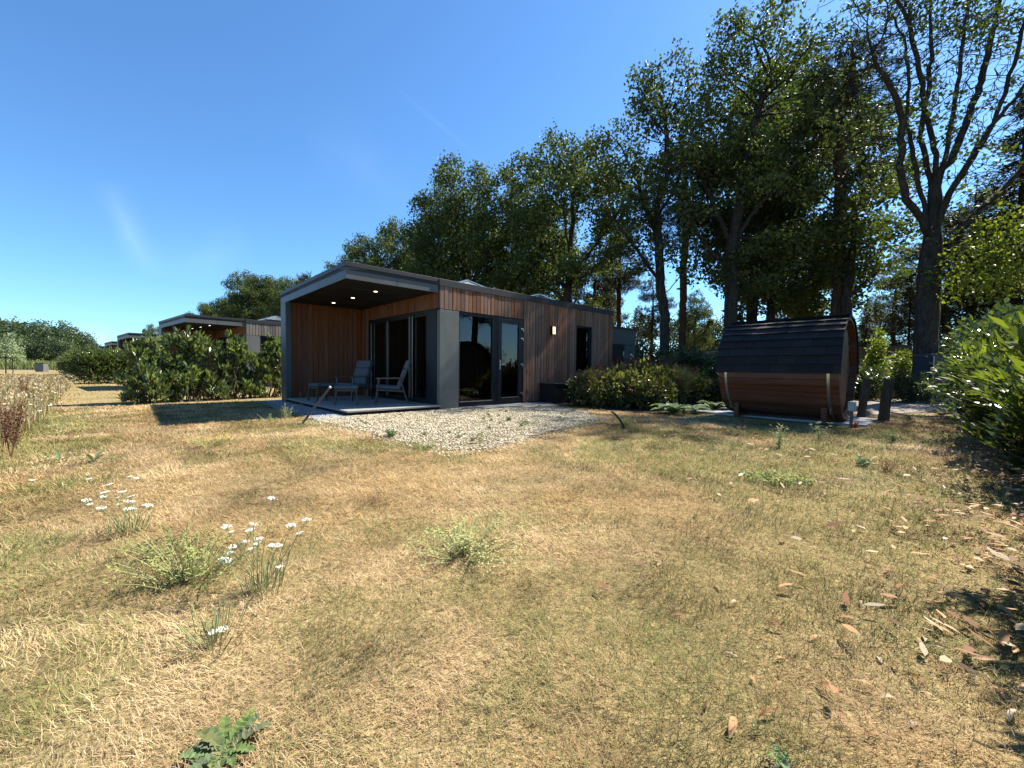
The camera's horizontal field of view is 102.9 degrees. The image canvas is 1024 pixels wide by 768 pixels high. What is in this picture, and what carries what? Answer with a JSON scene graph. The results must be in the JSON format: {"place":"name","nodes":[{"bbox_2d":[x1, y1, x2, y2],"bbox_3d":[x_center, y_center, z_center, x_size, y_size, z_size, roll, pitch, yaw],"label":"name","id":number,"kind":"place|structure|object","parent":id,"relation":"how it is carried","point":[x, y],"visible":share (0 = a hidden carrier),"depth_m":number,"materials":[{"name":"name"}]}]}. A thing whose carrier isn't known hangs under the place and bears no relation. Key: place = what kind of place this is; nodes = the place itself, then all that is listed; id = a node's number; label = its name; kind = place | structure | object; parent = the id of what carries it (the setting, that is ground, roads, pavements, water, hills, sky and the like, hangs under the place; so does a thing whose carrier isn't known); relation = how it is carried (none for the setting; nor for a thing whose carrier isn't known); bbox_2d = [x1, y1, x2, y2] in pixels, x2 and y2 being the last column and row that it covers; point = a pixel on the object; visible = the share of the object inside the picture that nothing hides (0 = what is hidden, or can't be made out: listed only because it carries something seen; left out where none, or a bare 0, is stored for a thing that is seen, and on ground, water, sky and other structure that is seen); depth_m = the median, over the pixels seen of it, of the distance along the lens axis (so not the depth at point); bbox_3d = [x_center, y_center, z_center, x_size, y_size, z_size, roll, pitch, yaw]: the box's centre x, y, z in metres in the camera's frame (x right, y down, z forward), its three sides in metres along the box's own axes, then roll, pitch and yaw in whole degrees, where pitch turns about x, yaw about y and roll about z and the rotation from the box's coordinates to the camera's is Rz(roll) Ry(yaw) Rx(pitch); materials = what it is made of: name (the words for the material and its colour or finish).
{"place":"outdoors","nodes":[
{"label":"outdoors","id":0,"kind":"place"},
{"bbox_2d":[0,373,78,452],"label":"meadow","id":1,"kind":"structure","parent":0,"point":[37,398],"depth_m":11.21,"materials":[{"name":"beige plant"}]},
{"bbox_2d":[52,377,968,416],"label":"grass","id":2,"kind":"structure","parent":0,"point":[74,395],"depth_m":12.54,"materials":[{"name":"plant"}]},
{"bbox_2d":[0,370,1023,767],"bbox_3d":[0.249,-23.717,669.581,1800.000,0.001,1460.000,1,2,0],"label":"lawn","id":3,"kind":"structure","parent":0,"point":[348,660],"depth_m":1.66,"materials":[{"name":"beige plant"}]},
{"bbox_2d":[0,331,25,373],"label":"young tree","id":4,"kind":"object","parent":3,"relation":"on","point":[5,347],"visible":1,"depth_m":33.98,"materials":[{"name":"green plant"}]},
{"bbox_2d":[0,401,31,458],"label":"dock plant","id":5,"kind":"object","parent":3,"relation":"on","point":[19,422],"visible":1,"depth_m":4.30,"materials":[{"name":"brown plant"}]},
{"bbox_2d":[2,316,51,359],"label":"tree","id":6,"kind":"object","parent":3,"relation":"on","point":[32,330],"visible":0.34,"depth_m":102.00,"materials":[{"name":"green plant"}]},
{"bbox_2d":[0,358,57,369],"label":"field crop","id":7,"kind":"object","parent":3,"relation":"on","point":[24,365],"visible":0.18,"depth_m":67.24,"materials":[{"name":"green plant"}]},
{"bbox_2d":[29,334,62,362],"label":"tree","id":8,"kind":"object","parent":3,"relation":"on","point":[40,348],"visible":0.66,"depth_m":88.43,"materials":[{"name":"green plant"}]},
{"bbox_2d":[33,326,81,355],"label":"tree","id":9,"kind":"object","parent":3,"relation":"on","point":[65,334],"visible":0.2,"depth_m":105.61,"materials":[{"name":"green plant"}]},
{"bbox_2d":[58,344,112,383],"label":"hedge shrub","id":10,"kind":"object","parent":3,"relation":"on","point":[86,358],"visible":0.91,"depth_m":20.77,"materials":[{"name":"green plant"}]},
{"bbox_2d":[75,345,124,383],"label":"hedge shrub","id":11,"kind":"object","parent":3,"relation":"on","point":[111,358],"visible":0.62,"depth_m":21.38,"materials":[{"name":"green plant"}]},
{"bbox_2d":[82,476,158,539],"bbox_3d":[-2.298,0.715,2.415,0.333,0.346,0.285,2,2,26],"label":"wild carrot","id":12,"kind":"object","parent":3,"relation":"on","point":[130,501],"visible":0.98,"depth_m":2.42,"materials":[{"name":"green plant"}]},
{"bbox_2d":[112,328,170,404],"bbox_3d":[-9.580,-0.464,10.534,1.118,2.005,1.373,-1,2,-30],"label":"laurel shrub","id":13,"kind":"object","parent":3,"relation":"on","point":[141,346],"visible":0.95,"depth_m":10.42,"materials":[{"name":"green plant"}]},
{"bbox_2d":[141,339,190,402],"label":"laurel shrub","id":14,"kind":"object","parent":3,"relation":"on","point":[171,394],"visible":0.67,"depth_m":10.80,"materials":[{"name":"green plant"}]},
{"bbox_2d":[112,510,228,560],"bbox_3d":[-1.787,0.805,2.161,0.488,0.196,0.445,0,2,-27],"label":"feathery weed","id":15,"kind":"object","parent":3,"relation":"on","point":[171,540],"visible":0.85,"depth_m":2.14,"materials":[{"name":"green plant"}]},
{"bbox_2d":[158,324,205,401],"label":"laurel shrub","id":16,"kind":"object","parent":3,"relation":"on","point":[181,343],"visible":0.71,"depth_m":11.21,"materials":[{"name":"green plant"}]},
{"bbox_2d":[102,521,265,590],"bbox_3d":[-1.476,0.822,1.875,0.560,0.190,0.561,1,2,0],"label":"weed","id":17,"kind":"object","parent":3,"relation":"on","point":[191,568],"visible":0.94,"depth_m":1.89,"materials":[{"name":"green plant"}]},
{"bbox_2d":[172,329,227,401],"bbox_3d":[-8.937,-0.537,11.619,1.164,2.086,1.429,2,3,38],"label":"laurel shrub","id":18,"kind":"object","parent":3,"relation":"on","point":[195,370],"visible":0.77,"depth_m":11.49,"materials":[{"name":"green plant"}]},
{"bbox_2d":[159,594,265,662],"bbox_3d":[-1.071,0.878,1.448,0.300,0.117,0.280,3,3,43],"label":"wild carrot","id":19,"kind":"object","parent":3,"relation":"on","point":[216,630],"visible":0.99,"depth_m":1.47,"materials":[{"name":"green plant"}]},
{"bbox_2d":[195,340,234,399],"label":"laurel shrub","id":20,"kind":"object","parent":3,"relation":"on","point":[224,392],"visible":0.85,"depth_m":11.93,"materials":[{"name":"green plant"}]},
{"bbox_2d":[158,314,280,388],"bbox_3d":[-11.390,-1.745,23.047,4.984,3.547,12.269,2,3,40],"label":"cabin","id":21,"kind":"object","parent":3,"relation":"on","point":[254,332],"visible":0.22,"depth_m":18.97,"materials":[{"name":"wood"}]},
{"bbox_2d":[177,709,270,767],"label":"thistle rosette","id":22,"kind":"object","parent":3,"relation":"on","point":[215,740],"visible":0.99,"depth_m":1.06,"materials":[{"name":"green plant"}]},
{"bbox_2d":[211,329,253,399],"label":"laurel shrub","id":23,"kind":"object","parent":3,"relation":"on","point":[235,346],"visible":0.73,"depth_m":12.29,"materials":[{"name":"green plant"}]},
{"bbox_2d":[210,269,270,318],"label":"oak tree","id":24,"kind":"object","parent":3,"relation":"on","point":[233,283],"visible":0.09,"depth_m":54.27,"materials":[{"name":"green plant"}]},
{"bbox_2d":[221,272,282,319],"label":"oak tree","id":25,"kind":"object","parent":3,"relation":"on","point":[247,291],"visible":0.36,"depth_m":48.93,"materials":[{"name":"green plant"}]},
{"bbox_2d":[234,344,269,398],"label":"laurel shrub","id":26,"kind":"object","parent":3,"relation":"on","point":[251,362],"visible":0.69,"depth_m":12.65,"materials":[{"name":"green plant"}]},
{"bbox_2d":[218,496,310,599],"bbox_3d":[-1.120,0.711,1.827,0.324,0.421,0.306,2,3,34],"label":"wild carrot","id":27,"kind":"object","parent":3,"relation":"on","point":[265,573],"visible":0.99,"depth_m":1.81,"materials":[{"name":"green plant"}]},
{"bbox_2d":[248,341,280,397],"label":"laurel shrub","id":28,"kind":"object","parent":3,"relation":"on","point":[263,371],"visible":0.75,"depth_m":12.94,"materials":[{"name":"green plant"}]},
{"bbox_2d":[266,333,281,397],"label":"laurel shrub","id":29,"kind":"object","parent":3,"relation":"on","point":[275,347],"visible":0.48,"depth_m":13.22,"materials":[{"name":"green plant"}]},
{"bbox_2d":[252,276,300,319],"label":"oak tree","id":30,"kind":"object","parent":3,"relation":"on","point":[275,297],"visible":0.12,"depth_m":46.26,"materials":[{"name":"green plant"}]},
{"bbox_2d":[341,215,417,272],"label":"oak tree","id":31,"kind":"object","parent":3,"relation":"on","point":[391,235],"visible":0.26,"depth_m":32.48,"materials":[{"name":"green plant"}]},
{"bbox_2d":[383,172,475,279],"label":"oak tree","id":32,"kind":"object","parent":3,"relation":"on","point":[424,220],"visible":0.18,"depth_m":29.45,"materials":[{"name":"green plant"}]},
{"bbox_2d":[294,404,616,456],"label":"gravel yard","id":33,"kind":"structure","parent":3,"relation":"on","point":[475,444],"depth_m":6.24,"materials":[{"name":"beige gravel"}]},
{"bbox_2d":[472,401,577,408],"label":"paving","id":34,"kind":"structure","parent":33,"relation":"on","point":[512,405],"depth_m":10.90,"materials":[{"name":"grey concrete"}]},
{"bbox_2d":[539,382,576,402],"bbox_3d":[1.393,0.249,12.222,1.040,0.570,0.640,-1,3,-43],"label":"storage box","id":35,"kind":"object","parent":34,"relation":"on","point":[552,392],"visible":0.7,"depth_m":11.88,"materials":[{"name":"metal"}]},
{"bbox_2d":[399,149,514,290],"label":"oak tree","id":36,"kind":"object","parent":3,"relation":"on","point":[475,190],"visible":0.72,"depth_m":26.79,"materials":[{"name":"green plant"}]},
{"bbox_2d":[280,261,636,415],"bbox_3d":[-0.503,-1.302,14.143,12.269,3.547,4.989,-1,3,-43],"label":"cabin","id":37,"kind":"object","parent":3,"relation":"on","point":[465,343],"visible":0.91,"depth_m":11.38,"materials":[{"name":"brown wood"}]},
{"bbox_2d":[335,360,373,400],"bbox_3d":[-4.299,-0.111,11.188,0.635,1.081,0.849,2,2,25],"label":"garden chair","id":38,"kind":"object","parent":37,"relation":"on","point":[361,376],"visible":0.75,"depth_m":11.30,"materials":[{"name":"metal"}]},
{"bbox_2d":[375,360,410,403],"bbox_3d":[-2.987,-0.063,10.267,0.849,1.081,0.635,0,2,-15],"label":"garden chair","id":39,"kind":"object","parent":37,"relation":"on","point":[388,388],"visible":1,"depth_m":10.06,"materials":[{"name":"metal"}]},
{"bbox_2d":[459,312,496,406],"bbox_3d":[-0.908,-0.619,10.600,1.244,2.375,0.102,-1,3,-43],"label":"picture window","id":40,"kind":"structure","parent":37,"relation":"in","point":[477,332],"depth_m":10.61,"materials":[{"name":"clear glass"}]},
{"bbox_2d":[496,316,523,403],"bbox_3d":[-0.061,-0.647,11.338,0.999,2.375,0.181,-1,3,-43],"label":"door","id":41,"kind":"structure","parent":37,"relation":"in","point":[509,331],"depth_m":11.34,"materials":[{"name":"black glass"}]},
{"bbox_2d":[576,326,591,371],"bbox_3d":[2.358,-1.164,13.636,0.830,1.500,0.120,-1,3,-43],"label":"side window","id":42,"kind":"structure","parent":37,"relation":"in","point":[583,334],"depth_m":13.72,"materials":[{"name":"black glass"}]},
{"bbox_2d":[402,508,527,572],"bbox_3d":[-0.241,0.843,2.196,0.646,0.151,0.684,1,2,0],"label":"feathery weed","id":43,"kind":"object","parent":3,"relation":"on","point":[465,549],"visible":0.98,"depth_m":2.15,"materials":[{"name":"green plant"}]},
{"bbox_2d":[459,147,561,294],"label":"oak tree","id":44,"kind":"object","parent":3,"relation":"on","point":[518,281],"visible":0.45,"depth_m":25.47,"materials":[{"name":"green plant"}]},
{"bbox_2d":[490,121,639,309],"bbox_3d":[3.173,-7.341,23.825,8.284,15.235,7.726,0,2,-17],"label":"oak tree","id":45,"kind":"object","parent":3,"relation":"on","point":[571,267],"visible":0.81,"depth_m":22.64,"materials":[{"name":"green plant"}]},
{"bbox_2d":[573,242,622,325],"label":"pine tree","id":46,"kind":"object","parent":3,"relation":"on","point":[605,288],"visible":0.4,"depth_m":32.21,"materials":[{"name":"green plant"}]},
{"bbox_2d":[590,216,654,326],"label":"pine tree","id":47,"kind":"object","parent":3,"relation":"on","point":[619,281],"visible":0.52,"depth_m":29.22,"materials":[{"name":"green plant"}]},
{"bbox_2d":[550,400,709,412],"bbox_3d":[4.126,0.565,12.608,4.798,0.001,6.814,2,2,25],"label":"flower bed","id":48,"kind":"object","parent":3,"relation":"on","point":[609,407],"visible":0.2,"depth_m":10.52,"materials":[{"name":"soil"}]},
{"bbox_2d":[563,364,641,408],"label":"shrub","id":49,"kind":"object","parent":48,"relation":"on","point":[591,389],"visible":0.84,"depth_m":10.78,"materials":[{"name":"green plant"}]},
{"bbox_2d":[604,356,680,405],"bbox_3d":[3.574,0.025,11.257,1.953,1.701,2.367,0,2,-6],"label":"shrub","id":50,"kind":"object","parent":48,"relation":"on","point":[656,371],"visible":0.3,"depth_m":10.92,"materials":[{"name":"green plant"}]},
{"bbox_2d":[618,371,677,410],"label":"shrub","id":51,"kind":"object","parent":48,"relation":"on","point":[646,395],"visible":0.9,"depth_m":10.23,"materials":[{"name":"green plant"}]},
{"bbox_2d":[649,346,709,399],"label":"garden shrub","id":52,"kind":"object","parent":48,"relation":"on","point":[683,354],"visible":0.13,"depth_m":13.58,"materials":[{"name":"green plant"}]},
{"bbox_2d":[659,359,712,404],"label":"shrub","id":53,"kind":"object","parent":48,"relation":"on","point":[693,395],"visible":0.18,"depth_m":11.62,"materials":[{"name":"green plant"}]},
{"bbox_2d":[684,354,722,402],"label":"garden shrub","id":54,"kind":"object","parent":48,"relation":"on","point":[711,375],"visible":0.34,"depth_m":12.49,"materials":[{"name":"green plant"}]},
{"bbox_2d":[621,310,659,356],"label":"oak tree","id":55,"kind":"object","parent":3,"relation":"on","point":[638,327],"visible":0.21,"depth_m":44.86,"materials":[{"name":"green plant"}]},
{"bbox_2d":[570,37,725,354],"bbox_3d":[6.910,-8.346,20.897,7.867,17.524,5.031,1,2,0],"label":"oak tree","id":56,"kind":"object","parent":3,"relation":"on","point":[654,221],"visible":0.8,"depth_m":20.31,"materials":[{"name":"green plant"}]},
{"bbox_2d":[633,275,678,354],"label":"pine tree","id":57,"kind":"object","parent":3,"relation":"on","point":[654,320],"visible":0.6,"depth_m":37.30,"materials":[{"name":"green plant"}]},
{"bbox_2d":[635,136,745,355],"bbox_3d":[9.739,-6.698,22.901,5.761,14.104,5.021,0,2,-7],"label":"pine tree","id":58,"kind":"object","parent":3,"relation":"on","point":[673,221],"visible":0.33,"depth_m":22.44,"materials":[{"name":"green plant"}]},
{"bbox_2d":[670,290,716,350],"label":"oak tree","id":59,"kind":"object","parent":3,"relation":"on","point":[702,313],"visible":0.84,"depth_m":41.16,"materials":[{"name":"green plant"}]},
{"bbox_2d":[695,315,723,357],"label":"oak tree","id":60,"kind":"object","parent":3,"relation":"on","point":[718,330],"visible":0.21,"depth_m":50.40,"materials":[{"name":"green plant"}]},
{"bbox_2d":[642,0,853,329],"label":"oak tree","id":61,"kind":"object","parent":3,"relation":"on","point":[746,148],"visible":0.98,"depth_m":18.89,"materials":[{"name":"green plant"}]},
{"bbox_2d":[671,54,834,320],"bbox_3d":[14.455,-9.493,24.942,9.119,19.758,9.076,0,2,-23],"label":"oak tree","id":62,"kind":"object","parent":3,"relation":"on","point":[752,316],"visible":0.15,"depth_m":22.58,"materials":[{"name":"green plant"}]},
{"bbox_2d":[704,157,848,321],"bbox_3d":[15.145,-6.369,23.614,7.358,13.531,6.862,2,3,37],"label":"oak tree","id":63,"kind":"object","parent":3,"relation":"on","point":[796,294],"visible":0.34,"depth_m":22.24,"materials":[{"name":"green plant"}]},
{"bbox_2d":[681,406,877,426],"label":"sauna paving","id":64,"kind":"structure","parent":3,"relation":"on","point":[864,421],"depth_m":8.63,"materials":[{"name":"grey concrete"}]},
{"bbox_2d":[716,314,858,423],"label":"barrel sauna","id":65,"kind":"structure","parent":64,"relation":"on","point":[804,366],"depth_m":8.10,"materials":[{"name":"brown wood"}]},
{"bbox_2d":[840,332,847,405],"bbox_3d":[6.520,-0.299,8.047,0.640,1.440,0.030,-1,3,-43],"label":"door","id":66,"kind":"structure","parent":65,"relation":"in","point":[844,355],"depth_m":8.06,"materials":[{"name":"brown wood"}]},
{"bbox_2d":[741,469,817,486],"bbox_3d":[2.422,0.850,3.722,0.621,0.064,0.548,1,2,0],"label":"clover patch","id":67,"kind":"object","parent":3,"relation":"on","point":[787,478],"visible":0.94,"depth_m":3.68,"materials":[{"name":"green plant"}]},
{"bbox_2d":[763,744,796,767],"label":"thistle rosette","id":68,"kind":"object","parent":3,"relation":"on","point":[782,759],"visible":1,"depth_m":1.03,"materials":[{"name":"green plant"}]},
{"bbox_2d":[576,417,1023,692],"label":"leaf litter","id":69,"kind":"object","parent":3,"relation":"on","point":[1003,636],"visible":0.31,"depth_m":2.21,"materials":[{"name":"brown plant"}]},
{"bbox_2d":[700,52,939,318],"bbox_3d":[19.431,-10.480,27.981,13.335,21.619,14.686,0,2,-19],"label":"oak tree","id":70,"kind":"object","parent":3,"relation":"on","point":[822,300],"visible":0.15,"depth_m":24.81,"materials":[{"name":"green plant"}]},
{"bbox_2d":[791,21,913,314],"bbox_3d":[15.942,-8.191,19.793,5.744,17.480,4.178,1,2,0],"label":"pine tree","id":71,"kind":"object","parent":3,"relation":"on","point":[836,308],"visible":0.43,"depth_m":19.35,"materials":[{"name":"green plant"}]},
{"bbox_2d":[800,172,917,314],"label":"oak tree","id":72,"kind":"object","parent":3,"relation":"on","point":[856,226],"visible":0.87,"depth_m":18.81,"materials":[{"name":"green plant"}]},
{"bbox_2d":[857,379,871,416],"bbox_3d":[7.830,0.351,9.094,0.313,0.921,0.160,0,2,-21],"label":"wooden post","id":73,"kind":"object","parent":3,"relation":"on","point":[863,398],"visible":0.9,"depth_m":9.04,"materials":[{"name":"brown wood"}]},
{"bbox_2d":[856,300,878,363],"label":"fir tree","id":74,"kind":"object","parent":3,"relation":"on","point":[864,332],"visible":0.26,"depth_m":29.82,"materials":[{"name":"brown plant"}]},
{"bbox_2d":[854,359,893,399],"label":"garden shrub","id":75,"kind":"object","parent":3,"relation":"on","point":[875,386],"visible":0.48,"depth_m":14.79,"materials":[{"name":"green plant"}]},
{"bbox_2d":[859,327,896,376],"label":"sapling","id":76,"kind":"object","parent":3,"relation":"on","point":[875,354],"visible":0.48,"depth_m":16.85,"materials":[{"name":"green plant"}]},
{"bbox_2d":[877,379,894,421],"bbox_3d":[7.706,0.365,8.425,0.295,0.938,0.191,0,2,-20],"label":"wooden post","id":77,"kind":"object","parent":3,"relation":"on","point":[886,399],"visible":0.91,"depth_m":8.36,"materials":[{"name":"wood"}]},
{"bbox_2d":[859,344,912,375],"bbox_3d":[21.646,-0.964,23.466,0.080,2.550,3.735,-1,3,-35],"label":"wooden fence","id":78,"kind":"object","parent":3,"relation":"on","point":[862,352],"visible":0.16,"depth_m":23.38,"materials":[{"name":"brown wood"}]},
{"bbox_2d":[862,255,916,343],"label":"pine tree","id":79,"kind":"object","parent":3,"relation":"on","point":[885,317],"visible":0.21,"depth_m":33.70,"materials":[{"name":"green plant"}]},
{"bbox_2d":[885,348,912,384],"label":"sapling","id":80,"kind":"object","parent":3,"relation":"on","point":[896,364],"visible":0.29,"depth_m":17.34,"materials":[{"name":"green plant"}]},
{"bbox_2d":[884,270,916,353],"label":"fir tree","id":81,"kind":"object","parent":3,"relation":"on","point":[909,336],"visible":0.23,"depth_m":25.86,"materials":[{"name":"green plant"}]},
{"bbox_2d":[803,0,1023,397],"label":"oak tree","id":82,"kind":"object","parent":3,"relation":"on","point":[930,216],"visible":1,"depth_m":14.61,"materials":[{"name":"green plant"}]},
{"bbox_2d":[879,369,949,403],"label":"garden shrub","id":83,"kind":"object","parent":3,"relation":"on","point":[915,388],"visible":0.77,"depth_m":13.47,"materials":[{"name":"green plant"}]},
{"bbox_2d":[873,206,1005,345],"bbox_3d":[30.217,-5.870,27.984,8.485,12.491,7.705,-1,3,-34],"label":"oak tree","id":84,"kind":"object","parent":3,"relation":"on","point":[896,294],"visible":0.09,"depth_m":28.67,"materials":[{"name":"green plant"}]},
{"bbox_2d":[907,173,1023,320],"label":"pine tree","id":85,"kind":"object","parent":3,"relation":"on","point":[956,219],"visible":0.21,"depth_m":21.81,"materials":[{"name":"green plant"}]},
{"bbox_2d":[913,201,1023,309],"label":"oak tree","id":86,"kind":"object","parent":3,"relation":"on","point":[1015,250],"visible":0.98,"depth_m":13.30,"materials":[{"name":"green plant"}]},
{"bbox_2d":[939,91,1023,353],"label":"fir tree","id":87,"kind":"object","parent":3,"relation":"on","point":[972,309],"visible":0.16,"depth_m":19.01,"materials":[{"name":"plant"}]},
{"bbox_2d":[0,0,1023,362],"label":"sky","id":88,"kind":"structure","parent":0,"point":[152,152],"materials":[{"name":"blue"}]},
{"bbox_2d":[666,364,698,404],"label":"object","id":89,"kind":"object","parent":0,"point":[685,382],"depth_m":11.32,"materials":[{"name":"green plant"}]},
{"bbox_2d":[721,397,957,418],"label":"road","id":90,"kind":"structure","parent":0,"point":[896,407],"depth_m":11.76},
{"bbox_2d":[913,354,952,401],"bbox_3d":[14.967,-0.213,14.496,0.900,1.670,0.660,0,2,-6],"label":"utility cabinet","id":91,"kind":"object","parent":90,"relation":"on","point":[922,364],"visible":0.41,"depth_m":14.28,"materials":[{"name":"metal"}]},
{"label":"gravel strip","id":92,"kind":"structure","parent":0,"visible":0},
{"bbox_2d":[252,400,352,419],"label":"edge gravel","id":93,"kind":"structure","parent":92,"relation":"on","point":[317,413],"depth_m":9.11,"materials":[{"name":"grey gravel"}]},
{"label":"hedge soil","id":94,"kind":"structure","parent":0,"visible":0},
{"bbox_2d":[924,300,1005,398],"bbox_3d":[10.936,-0.501,8.994,2.422,2.634,2.674,-1,3,-42],"label":"hedge shrub","id":95,"kind":"object","parent":94,"relation":"on","point":[964,328],"visible":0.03,"depth_m":9.64,"materials":[{"name":"green plant"}]},
{"bbox_2d":[913,296,1023,436],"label":"hedge shrub","id":96,"kind":"object","parent":94,"relation":"on","point":[1014,320],"visible":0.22,"depth_m":6.39,"materials":[{"name":"green plant"}]},
{"bbox_2d":[932,316,1004,414],"bbox_3d":[9.697,-0.359,7.926,2.412,2.498,2.238,-1,3,-37],"label":"hedge shrub","id":97,"kind":"object","parent":94,"relation":"on","point":[954,378],"visible":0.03,"depth_m":8.72,"materials":[{"name":"green plant"}]},
{"bbox_2d":[922,307,1023,418],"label":"hedge shrub","id":98,"kind":"object","parent":94,"relation":"on","point":[943,399],"visible":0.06,"depth_m":7.52,"materials":[{"name":"green plant"}]},
{"bbox_2d":[939,333,1023,446],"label":"hedge shrub","id":99,"kind":"object","parent":94,"relation":"on","point":[977,415],"visible":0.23,"depth_m":5.50,"materials":[{"name":"green plant"}]},
{"bbox_2d":[952,350,1023,458],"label":"hedge shrub","id":100,"kind":"object","parent":94,"relation":"on","point":[1003,363],"visible":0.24,"depth_m":4.82,"materials":[{"name":"green plant"}]},
{"bbox_2d":[956,362,1023,474],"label":"hedge shrub","id":101,"kind":"object","parent":94,"relation":"on","point":[1012,431],"visible":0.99,"depth_m":3.69,"materials":[{"name":"green plant"}]},
{"bbox_2d":[987,311,1023,417],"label":"hedge shrub","id":102,"kind":"object","parent":94,"relation":"on","point":[1013,331],"visible":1,"depth_m":2.34,"materials":[{"name":"green plant"}]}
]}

